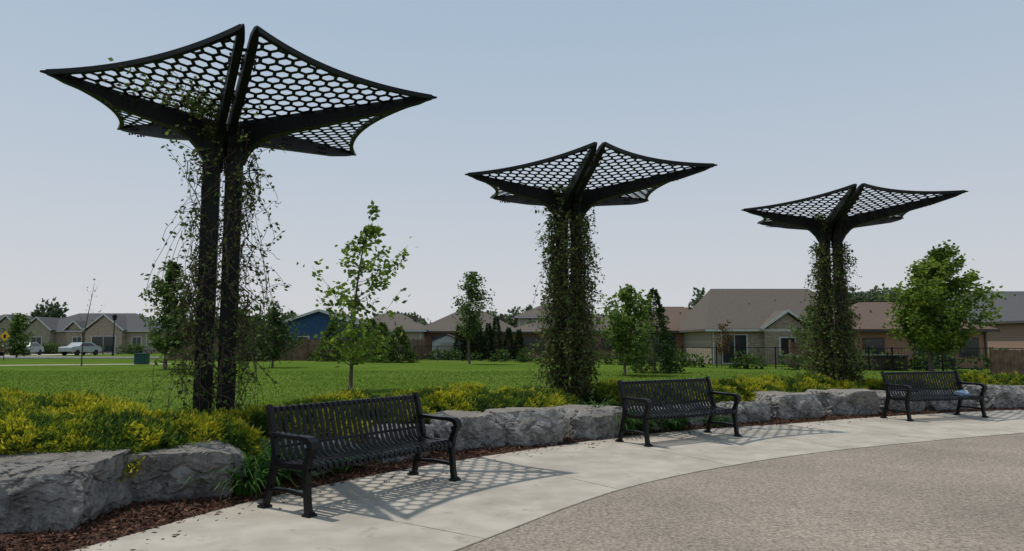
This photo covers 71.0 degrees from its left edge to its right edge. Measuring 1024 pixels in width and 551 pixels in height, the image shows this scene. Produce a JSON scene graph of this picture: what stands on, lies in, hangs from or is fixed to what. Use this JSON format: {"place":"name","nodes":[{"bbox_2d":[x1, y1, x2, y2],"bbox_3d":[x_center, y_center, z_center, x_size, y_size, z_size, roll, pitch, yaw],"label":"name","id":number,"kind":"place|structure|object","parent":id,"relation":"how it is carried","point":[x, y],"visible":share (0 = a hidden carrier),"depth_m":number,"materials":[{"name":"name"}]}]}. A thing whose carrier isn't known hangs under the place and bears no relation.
{"place":"outdoors","nodes":[
{"label":"outdoors","id":0,"kind":"place"},
{"bbox_2d":[4,353,125,355],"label":"driveway","id":1,"kind":"structure","parent":0,"point":[57,354],"depth_m":88.80,"materials":[{"name":"concrete"}]},
{"bbox_2d":[10,342,43,355],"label":"parked car","id":2,"kind":"object","parent":1,"relation":"on","point":[38,348],"visible":0.42,"depth_m":84.02,"materials":[{"name":"silver metal"}]},
{"bbox_2d":[58,342,101,355],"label":"parked car","id":3,"kind":"object","parent":1,"relation":"on","point":[75,348],"visible":0.9,"depth_m":83.34,"materials":[{"name":"silver metal"}]},
{"bbox_2d":[0,363,170,365],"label":"sidewalk","id":4,"kind":"structure","parent":0,"point":[77,364],"depth_m":48.76,"materials":[{"name":"concrete"}]},
{"bbox_2d":[133,353,150,363],"bbox_3d":[-25.600,5.751,49.681,0.860,0.760,0.660,0,-5,0],"label":"utility box","id":5,"kind":"object","parent":4,"relation":"on","point":[141,358],"visible":0.98,"depth_m":49.39,"materials":[{"name":"teal paint"}]},
{"bbox_2d":[0,353,1023,413],"bbox_3d":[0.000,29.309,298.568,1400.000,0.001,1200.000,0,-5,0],"label":"grass lawn","id":6,"kind":"structure","parent":0,"point":[305,366],"depth_m":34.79,"materials":[{"name":"plant"}]},
{"bbox_2d":[0,317,22,352],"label":"gable wall","id":7,"kind":"structure","parent":6,"relation":"on","point":[5,326],"depth_m":100.17,"materials":[{"name":"brick"}]},
{"bbox_2d":[0,313,38,356],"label":"young tree","id":8,"kind":"object","parent":6,"relation":"on","point":[17,328],"visible":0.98,"depth_m":69.39,"materials":[{"name":"green plant"}]},
{"bbox_2d":[24,316,125,353],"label":"gable wall","id":9,"kind":"structure","parent":6,"relation":"on","point":[103,326],"depth_m":97.70,"materials":[{"name":"brick"}]},
{"bbox_2d":[0,357,175,358],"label":"road kerb","id":10,"kind":"structure","parent":6,"relation":"on","point":[74,358],"depth_m":65.36,"materials":[{"name":"concrete"}]},
{"bbox_2d":[76,279,101,365],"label":"bare sapling","id":11,"kind":"object","parent":6,"relation":"on","point":[85,326],"visible":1,"depth_m":46.33,"materials":[{"name":"brown plant"}]},
{"bbox_2d":[55,332,171,352],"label":"walls","id":12,"kind":"structure","parent":6,"relation":"on","point":[60,337],"depth_m":98.65,"materials":[{"name":"stone"}]},
{"bbox_2d":[31,336,140,351],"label":"window glass","id":13,"kind":"object","parent":12,"relation":"attached to","point":[106,343],"visible":0.52,"depth_m":97.53,"materials":[{"name":"glass"}]},
{"bbox_2d":[24,313,166,331],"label":"roof","id":14,"kind":"structure","parent":12,"relation":"on","point":[128,321],"depth_m":100.29,"materials":[{"name":"grey"}]},
{"bbox_2d":[24,314,122,330],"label":"gable trim","id":15,"kind":"structure","parent":14,"relation":"attached to","point":[76,323],"depth_m":97.50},
{"bbox_2d":[140,259,196,368],"bbox_3d":[-18.956,2.143,40.895,3.714,6.326,4.480,0,-5,0],"label":"linden tree","id":16,"kind":"object","parent":6,"relation":"on","point":[157,344],"visible":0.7,"depth_m":40.47,"materials":[{"name":"green plant"}]},
{"bbox_2d":[237,315,278,360],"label":"cedar tree","id":17,"kind":"object","parent":6,"relation":"on","point":[258,320],"visible":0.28,"depth_m":57.55,"materials":[{"name":"green plant"}]},
{"bbox_2d":[244,300,312,367],"bbox_3d":[-13.970,3.546,43.096,4.258,4.300,3.004,4,-6,-34],"label":"shade tree","id":18,"kind":"object","parent":6,"relation":"on","point":[278,321],"visible":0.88,"depth_m":42.81,"materials":[{"name":"green plant"}]},
{"bbox_2d":[167,337,407,360],"bbox_3d":[-18.777,6.097,59.653,20.596,1.920,0.126,0,-5,3],"label":"wooden fence","id":19,"kind":"object","parent":6,"relation":"on","point":[301,351],"visible":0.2,"depth_m":59.61,"materials":[{"name":"brown wood"}]},
{"bbox_2d":[284,312,364,358],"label":"walls","id":20,"kind":"structure","parent":6,"relation":"on","point":[316,323],"depth_m":66.86,"materials":[{"name":"blue"}]},
{"bbox_2d":[286,310,366,323],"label":"roof","id":21,"kind":"structure","parent":20,"relation":"on","point":[357,319],"depth_m":67.89,"materials":[{"name":"grey"}]},
{"bbox_2d":[285,309,358,324],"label":"bargeboard","id":22,"kind":"object","parent":21,"relation":"attached to","point":[311,312],"visible":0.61,"depth_m":66.46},
{"bbox_2d":[307,324,346,361],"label":"evergreen shrub","id":23,"kind":"object","parent":6,"relation":"on","point":[320,354],"visible":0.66,"depth_m":57.34,"materials":[{"name":"green plant"}]},
{"bbox_2d":[297,200,412,389],"bbox_3d":[-4.683,0.603,23.128,3.410,6.093,2.971,-1,-5,13],"label":"maple tree","id":24,"kind":"object","parent":6,"relation":"on","point":[351,353],"visible":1,"depth_m":22.97,"materials":[{"name":"green plant"}]},
{"bbox_2d":[354,318,385,361],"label":"evergreen shrub","id":25,"kind":"object","parent":6,"relation":"on","point":[373,322],"visible":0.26,"depth_m":55.59,"materials":[{"name":"green plant"}]},
{"bbox_2d":[365,321,400,362],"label":"evergreen shrub","id":26,"kind":"object","parent":6,"relation":"on","point":[386,333],"visible":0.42,"depth_m":54.50,"materials":[{"name":"green plant"}]},
{"bbox_2d":[366,332,424,347],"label":"walls","id":27,"kind":"structure","parent":6,"relation":"on","point":[412,335],"depth_m":70.77,"materials":[{"name":"beige"}]},
{"bbox_2d":[365,314,428,331],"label":"roof","id":28,"kind":"structure","parent":27,"relation":"on","point":[407,323],"depth_m":72.56,"materials":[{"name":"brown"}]},
{"bbox_2d":[374,327,420,362],"bbox_3d":[-8.566,5.191,53.625,3.561,2.781,3.549,0,-5,0],"label":"evergreen shrub","id":29,"kind":"object","parent":6,"relation":"on","point":[404,340],"visible":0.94,"depth_m":53.37,"materials":[{"name":"green plant"}]},
{"bbox_2d":[408,338,426,358],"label":"wooden fence","id":30,"kind":"object","parent":6,"relation":"on","point":[420,347],"visible":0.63,"depth_m":65.06,"materials":[{"name":"brown wood"}]},
{"bbox_2d":[430,334,461,358],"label":"garden shed","id":31,"kind":"structure","parent":6,"relation":"on","point":[445,340],"depth_m":65.69,"materials":[{"name":"grey"}]},
{"bbox_2d":[451,324,466,358],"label":"cedar tree","id":32,"kind":"object","parent":6,"relation":"on","point":[456,343],"visible":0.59,"depth_m":63.50,"materials":[{"name":"green plant"}]},
{"bbox_2d":[425,333,504,356],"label":"walls","id":33,"kind":"structure","parent":6,"relation":"on","point":[428,339],"depth_m":72.74,"materials":[{"name":"brick"}]},
{"bbox_2d":[423,311,514,330],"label":"roof","id":34,"kind":"structure","parent":33,"relation":"on","point":[447,323],"depth_m":74.17,"materials":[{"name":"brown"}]},
{"bbox_2d":[30,283,904,347],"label":"distant trees","id":35,"kind":"object","parent":6,"relation":"on","point":[54,310],"visible":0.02,"depth_m":132.23,"materials":[{"name":"green plant"}]},
{"bbox_2d":[451,271,494,363],"bbox_3d":[-2.727,2.870,49.734,3.110,6.514,3.208,0,-5,0],"label":"linden tree","id":36,"kind":"object","parent":6,"relation":"on","point":[473,324],"visible":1,"depth_m":49.78,"materials":[{"name":"green plant"}]},
{"bbox_2d":[470,326,486,359],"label":"cedar tree","id":37,"kind":"object","parent":6,"relation":"on","point":[476,341],"visible":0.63,"depth_m":63.47,"materials":[{"name":"green plant"}]},
{"bbox_2d":[480,323,495,358],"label":"cedar tree","id":38,"kind":"object","parent":6,"relation":"on","point":[488,334],"visible":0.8,"depth_m":63.51,"materials":[{"name":"green plant"}]},
{"bbox_2d":[486,316,503,359],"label":"cedar tree","id":39,"kind":"object","parent":6,"relation":"on","point":[496,320],"visible":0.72,"depth_m":63.66,"materials":[{"name":"green plant"}]},
{"bbox_2d":[502,327,515,359],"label":"cedar tree","id":40,"kind":"object","parent":6,"relation":"on","point":[508,333],"visible":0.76,"depth_m":63.54,"materials":[{"name":"green plant"}]},
{"bbox_2d":[5,342,1017,370],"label":"garden bushes","id":41,"kind":"object","parent":6,"relation":"on","point":[747,360],"visible":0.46,"depth_m":43.44,"materials":[{"name":"green plant"}]},
{"bbox_2d":[511,329,524,358],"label":"cedar tree","id":42,"kind":"object","parent":6,"relation":"on","point":[518,342],"visible":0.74,"depth_m":63.52,"materials":[{"name":"green plant"}]},
{"bbox_2d":[509,333,570,357],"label":"walls","id":43,"kind":"structure","parent":6,"relation":"on","point":[527,334],"depth_m":69.76,"materials":[{"name":"brick"}]},
{"bbox_2d":[525,337,544,350],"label":"window glass","id":44,"kind":"object","parent":43,"relation":"in","point":[528,340],"visible":0.68,"depth_m":69.64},
{"bbox_2d":[502,323,568,333],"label":"roof","id":45,"kind":"structure","parent":43,"relation":"on","point":[531,328],"depth_m":70.51,"materials":[{"name":"brown"}]},
{"bbox_2d":[583,333,617,358],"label":"walls","id":46,"kind":"structure","parent":6,"relation":"on","point":[599,342],"depth_m":65.64,"materials":[{"name":"brick"}]},
{"bbox_2d":[592,284,656,375],"bbox_3d":[5.091,2.450,32.932,2.923,4.234,3.772,0,-5,0],"label":"maple tree","id":47,"kind":"object","parent":6,"relation":"on","point":[621,328],"visible":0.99,"depth_m":32.63,"materials":[{"name":"green plant"}]},
{"bbox_2d":[627,288,684,372],"bbox_3d":[7.180,2.763,35.893,2.929,4.358,2.952,0,-5,0],"label":"spruce tree","id":48,"kind":"object","parent":6,"relation":"on","point":[665,365],"visible":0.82,"depth_m":35.58,"materials":[{"name":"green plant"}]},
{"bbox_2d":[630,333,683,360],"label":"walls","id":49,"kind":"structure","parent":6,"relation":"on","point":[679,339],"depth_m":57.76,"materials":[{"name":"brick"}]},
{"bbox_2d":[414,345,1023,371],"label":"metal fence","id":50,"kind":"object","parent":6,"relation":"on","point":[892,368],"visible":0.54,"depth_m":41.52,"materials":[{"name":"metal"}]},
{"bbox_2d":[683,331,762,363],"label":"walls","id":51,"kind":"structure","parent":6,"relation":"on","point":[698,339],"depth_m":49.94,"materials":[{"name":"stone"}]},
{"bbox_2d":[679,289,834,332],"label":"roof","id":52,"kind":"structure","parent":51,"relation":"on","point":[712,308],"depth_m":52.74,"materials":[{"name":"brown"}]},
{"bbox_2d":[706,329,796,330],"bbox_3d":[19.000,3.760,49.383,11.340,0.150,0.057,0,-5,0],"label":"gutter","id":53,"kind":"object","parent":52,"relation":"attached to","point":[750,329],"visible":0.43,"depth_m":49.36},
{"bbox_2d":[721,334,795,363],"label":"window frames","id":54,"kind":"structure","parent":51,"relation":"attached to","point":[747,345],"depth_m":49.66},
{"bbox_2d":[723,335,794,362],"bbox_3d":[18.575,5.056,49.437,7.990,1.900,0.510,0,-5,0],"label":"window glass","id":55,"kind":"object","parent":54,"relation":"in","point":[740,340],"visible":0.34,"depth_m":49.66,"materials":[{"name":"glass"}]},
{"bbox_2d":[711,319,735,367],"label":"red maple sapling","id":56,"kind":"object","parent":6,"relation":"on","point":[724,343],"visible":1,"depth_m":42.19,"materials":[{"name":"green plant"}]},
{"bbox_2d":[762,313,803,363],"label":"gable wall","id":57,"kind":"structure","parent":6,"relation":"on","point":[771,338],"depth_m":49.34,"materials":[{"name":"stone"}]},
{"bbox_2d":[789,341,807,367],"bbox_3d":[17.339,4.620,42.173,2.035,1.620,0.136,-1,-5,8],"label":"wooden fence","id":58,"kind":"object","parent":6,"relation":"on","point":[792,350],"visible":0.2,"depth_m":42.27,"materials":[{"name":"brown wood"}]},
{"bbox_2d":[788,302,820,372],"bbox_3d":[14.058,2.951,33.891,2.092,3.409,2.013,2,-6,-23],"label":"shade tree","id":59,"kind":"object","parent":6,"relation":"on","point":[806,328],"visible":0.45,"depth_m":33.83,"materials":[{"name":"green plant"}]},
{"bbox_2d":[857,354,908,370],"bbox_3d":[20.300,4.747,39.329,1.900,0.840,1.900,0,-5,0],"label":"fence","id":60,"kind":"object","parent":6,"relation":"on","point":[903,359],"visible":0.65,"depth_m":38.44,"materials":[{"name":"metal"}]},
{"bbox_2d":[802,332,988,367],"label":"walls","id":61,"kind":"structure","parent":6,"relation":"on","point":[892,342],"depth_m":42.83,"materials":[{"name":"brown brick"}]},
{"bbox_2d":[797,302,997,332],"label":"roof","id":62,"kind":"structure","parent":61,"relation":"on","point":[876,318],"depth_m":44.79,"materials":[{"name":"brown"}]},
{"bbox_2d":[858,329,999,331],"bbox_3d":[23.875,3.260,42.400,9.540,0.150,0.057,0,-5,3],"label":"gutter","id":63,"kind":"object","parent":62,"relation":"attached to","point":[885,330],"visible":0.43,"depth_m":42.45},
{"bbox_2d":[863,338,979,367],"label":"window frames","id":64,"kind":"structure","parent":61,"relation":"attached to","point":[934,354],"depth_m":42.59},
{"bbox_2d":[865,337,977,366],"bbox_3d":[24.321,4.502,42.687,6.490,1.850,0.010,0,-5,3],"label":"window glass","id":65,"kind":"object","parent":64,"relation":"in","point":[878,345],"visible":0.39,"depth_m":42.60,"materials":[{"name":"glass"}]},
{"bbox_2d":[877,239,1011,371],"bbox_3d":[21.973,1.575,35.779,5.962,6.507,5.449,0,-5,0],"label":"norway maple tree","id":66,"kind":"object","parent":6,"relation":"on","point":[927,302],"visible":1,"depth_m":35.31,"materials":[{"name":"green plant"}]},
{"bbox_2d":[984,323,1023,357],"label":"walls","id":67,"kind":"structure","parent":6,"relation":"on","point":[1009,335],"depth_m":49.44,"materials":[{"name":"beige brick"}]},
{"bbox_2d":[963,295,1023,323],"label":"roof","id":68,"kind":"structure","parent":67,"relation":"on","point":[1012,310],"depth_m":50.80,"materials":[{"name":"grey"}]},
{"bbox_2d":[989,347,1023,373],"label":"wooden fence","id":69,"kind":"object","parent":6,"relation":"on","point":[1005,359],"visible":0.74,"depth_m":34.09,"materials":[{"name":"brown wood"}]},
{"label":"walls","id":70,"kind":"object","parent":6,"relation":"on","visible":0},
{"bbox_2d":[945,291,1023,309],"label":"roof","id":71,"kind":"structure","parent":70,"relation":"on","point":[1012,293],"depth_m":59.58,"materials":[{"name":"grey"}]},
{"bbox_2d":[0,0,1023,323],"label":"sky","id":72,"kind":"structure","parent":0,"point":[791,100],"materials":[{"name":"blue"}]},
{"bbox_2d":[72,410,1023,550],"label":"concrete pavement","id":73,"kind":"structure","parent":0,"point":[483,497],"depth_m":7.35,"materials":[{"name":"concrete"}]},
{"bbox_2d":[257,392,461,517],"bbox_3d":[-1.425,1.709,7.184,0.716,0.939,2.068,-4,-6,35],"label":"park bench","id":74,"kind":"object","parent":73,"relation":"on","point":[312,448],"visible":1,"depth_m":7.07,"materials":[{"name":"black paint"}]},
{"bbox_2d":[615,376,741,446],"bbox_3d":[2.603,2.078,11.145,2.068,0.939,0.716,4,-6,-34],"label":"park bench","id":75,"kind":"object","parent":73,"relation":"on","point":[713,408],"visible":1,"depth_m":11.20,"materials":[{"name":"black paint"}]},
{"bbox_2d":[880,370,988,421],"bbox_3d":[8.366,2.368,14.253,2.068,0.939,0.716,2,-6,-20],"label":"park bench","id":76,"kind":"object","parent":73,"relation":"on","point":[909,390],"visible":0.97,"depth_m":14.31,"materials":[{"name":"black paint"}]},
{"bbox_2d":[514,303,592,319],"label":"roof","id":77,"kind":"structure","parent":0,"point":[533,313],"depth_m":82.72,"materials":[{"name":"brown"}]},
{"bbox_2d":[632,307,689,332],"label":"roof","id":78,"kind":"structure","parent":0,"point":[675,316],"depth_m":60.30,"materials":[{"name":"brown"}]},
{"bbox_2d":[458,433,1023,550],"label":"asphalt plaza","id":79,"kind":"structure","parent":0,"point":[963,494],"depth_m":6.48,"materials":[{"name":"asphalt"}]},
{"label":"raised planting bed","id":80,"kind":"object","parent":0,"visible":0},
{"bbox_2d":[0,386,268,482],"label":"juniper shrub","id":81,"kind":"object","parent":80,"relation":"on","point":[66,422],"visible":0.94,"depth_m":7.17,"materials":[{"name":"green plant"}]},
{"bbox_2d":[40,24,436,415],"bbox_3d":[-3.565,-0.124,9.618,4.764,4.632,4.964,2,-6,-18],"label":"steel canopy","id":82,"kind":"object","parent":80,"relation":"on","point":[221,140],"visible":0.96,"depth_m":9.42,"materials":[{"name":"black metal"}]},
{"bbox_2d":[210,379,583,444],"bbox_3d":[-1.405,2.135,11.355,3.079,0.884,7.269,-5,-7,45],"label":"juniper shrub","id":83,"kind":"object","parent":80,"relation":"on","point":[467,397],"visible":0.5,"depth_m":11.07,"materials":[{"name":"green plant"}]},
{"bbox_2d":[0,406,1023,550],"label":"mulch bed","id":84,"kind":"object","parent":80,"relation":"on","point":[96,541],"visible":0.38,"depth_m":6.63,"materials":[{"name":"wood"}]},
{"bbox_2d":[0,449,137,532],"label":"limestone boulder","id":85,"kind":"object","parent":84,"relation":"on","point":[64,490],"visible":0.83,"depth_m":5.76,"materials":[{"name":"stone"}]},
{"bbox_2d":[127,439,246,501],"bbox_3d":[-3.324,1.968,7.199,1.259,0.585,1.060,2,-6,-20],"label":"limestone boulder","id":86,"kind":"object","parent":84,"relation":"on","point":[165,474],"visible":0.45,"depth_m":6.81,"materials":[{"name":"stone"}]},
{"bbox_2d":[180,459,293,501],"bbox_3d":[-2.659,1.966,7.018,1.147,0.346,1.086,0,-5,0],"label":"daylily plant","id":87,"kind":"object","parent":84,"relation":"on","point":[246,487],"visible":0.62,"depth_m":6.91,"materials":[{"name":"green plant"}]},
{"bbox_2d":[181,427,322,495],"bbox_3d":[-2.751,1.893,7.478,1.844,0.577,1.757,0,-5,0],"label":"daylily plant","id":88,"kind":"object","parent":84,"relation":"on","point":[249,467],"visible":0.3,"depth_m":7.15,"materials":[{"name":"green plant"}]},
{"bbox_2d":[235,437,331,481],"bbox_3d":[-2.562,1.993,7.857,1.444,0.448,1.542,0,-5,0],"label":"daylily plant","id":89,"kind":"object","parent":84,"relation":"on","point":[289,472],"visible":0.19,"depth_m":7.62,"materials":[{"name":"green plant"}]},
{"bbox_2d":[261,438,367,478],"bbox_3d":[-2.330,2.158,8.523,0.866,0.455,1.172,-3,-6,30],"label":"limestone boulder","id":90,"kind":"object","parent":84,"relation":"on","point":[313,473],"visible":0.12,"depth_m":8.14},
{"bbox_2d":[319,437,380,472],"bbox_3d":[-2.025,2.079,8.323,1.108,0.364,1.123,0,-5,0],"label":"daylily plant","id":91,"kind":"object","parent":84,"relation":"on","point":[341,470],"visible":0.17,"depth_m":8.21,"materials":[{"name":"green plant"}]},
{"bbox_2d":[356,423,434,463],"bbox_3d":[-1.599,2.213,9.409,0.890,0.509,1.064,-4,-6,35],"label":"limestone boulder","id":92,"kind":"object","parent":84,"relation":"on","point":[429,430],"visible":0.2,"depth_m":9.05,"materials":[{"name":"stone"}]},
{"bbox_2d":[430,410,505,450],"bbox_3d":[-0.776,2.255,10.289,1.124,0.566,0.909,4,-6,-35],"label":"limestone boulder","id":93,"kind":"object","parent":84,"relation":"on","point":[478,429],"visible":0.53,"depth_m":10.05,"materials":[{"name":"stone"}]},
{"bbox_2d":[484,407,570,446],"bbox_3d":[0.205,2.283,10.771,1.252,0.605,1.053,2,-6,-22],"label":"limestone boulder","id":94,"kind":"object","parent":84,"relation":"on","point":[526,426],"visible":0.8,"depth_m":10.39,"materials":[{"name":"stone"}]},
{"bbox_2d":[553,404,621,439],"bbox_3d":[1.218,2.384,11.578,1.158,0.554,0.974,4,-6,-35],"label":"limestone boulder","id":95,"kind":"object","parent":84,"relation":"on","point":[590,422],"visible":0.59,"depth_m":11.16,"materials":[{"name":"stone"}]},
{"bbox_2d":[585,402,659,434],"bbox_3d":[1.757,2.342,11.835,1.592,0.490,1.719,0,-5,0],"label":"daylily plant","id":96,"kind":"object","parent":84,"relation":"on","point":[627,425],"visible":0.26,"depth_m":11.58,"materials":[{"name":"green plant"}]},
{"bbox_2d":[627,406,670,430],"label":"limestone boulder","id":97,"kind":"object","parent":84,"relation":"on","point":[658,428],"visible":0.06,"depth_m":12.22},
{"bbox_2d":[620,406,684,431],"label":"daylily plant","id":98,"kind":"object","parent":84,"relation":"on","point":[640,427],"visible":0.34,"depth_m":11.80,"materials":[{"name":"green plant"}]},
{"bbox_2d":[653,408,700,429],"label":"daylily plant","id":99,"kind":"object","parent":84,"relation":"on","point":[675,424],"visible":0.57,"depth_m":12.16,"materials":[{"name":"green plant"}]},
{"bbox_2d":[663,402,722,426],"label":"limestone boulder","id":100,"kind":"object","parent":84,"relation":"on","point":[702,422],"visible":0.12,"depth_m":12.81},
{"bbox_2d":[696,415,741,426],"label":"daylily plant","id":101,"kind":"object","parent":84,"relation":"on","point":[720,418],"visible":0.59,"depth_m":12.71,"materials":[{"name":"green plant"}]},
{"bbox_2d":[716,401,770,422],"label":"limestone boulder","id":102,"kind":"object","parent":84,"relation":"on","point":[747,411],"visible":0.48,"depth_m":13.44,"materials":[{"name":"stone"}]},
{"bbox_2d":[748,391,823,419],"bbox_3d":[5.401,2.619,14.330,1.429,0.603,0.992,2,-6,-18],"label":"limestone boulder","id":103,"kind":"object","parent":84,"relation":"on","point":[789,405],"visible":0.66,"depth_m":13.94,"materials":[{"name":"stone"}]},
{"bbox_2d":[805,389,880,415],"bbox_3d":[6.865,2.679,15.032,1.460,0.603,0.977,2,-6,-25],"label":"limestone boulder","id":104,"kind":"object","parent":84,"relation":"on","point":[844,402],"visible":0.55,"depth_m":14.63,"materials":[{"name":"stone"}]},
{"bbox_2d":[875,390,924,412],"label":"limestone boulder","id":105,"kind":"object","parent":84,"relation":"on","point":[916,406],"visible":0.24,"depth_m":15.29,"materials":[{"name":"stone"}]},
{"bbox_2d":[919,390,972,410],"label":"limestone boulder","id":106,"kind":"object","parent":84,"relation":"on","point":[939,405],"visible":0.23,"depth_m":15.81,"materials":[{"name":"stone"}]},
{"bbox_2d":[962,385,1023,408],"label":"limestone boulder","id":107,"kind":"object","parent":84,"relation":"on","point":[1002,396],"visible":0.59,"depth_m":16.28,"materials":[{"name":"stone"}]},
{"bbox_2d":[465,142,717,404],"bbox_3d":[1.472,0.298,14.155,4.764,4.631,4.964,0,-5,1],"label":"steel canopy","id":108,"kind":"object","parent":80,"relation":"on","point":[572,203],"visible":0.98,"depth_m":13.99,"materials":[{"name":"black metal"}]},
{"bbox_2d":[571,370,868,405],"bbox_3d":[4.605,2.528,15.409,7.681,0.904,2.908,3,-6,-30],"label":"juniper shrub","id":109,"kind":"object","parent":80,"relation":"on","point":[744,388],"visible":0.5,"depth_m":14.66,"materials":[{"name":"green plant"}]},
{"bbox_2d":[741,183,968,384],"bbox_3d":[8.046,0.598,17.159,4.764,4.670,4.964,-2,-6,19],"label":"steel canopy","id":110,"kind":"object","parent":80,"relation":"on","point":[835,226],"visible":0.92,"depth_m":17.14,"materials":[{"name":"black metal"}]},
{"bbox_2d":[835,370,1023,391],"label":"juniper shrub","id":111,"kind":"object","parent":80,"relation":"on","point":[971,377],"visible":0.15,"depth_m":17.39,"materials":[{"name":"green plant"}]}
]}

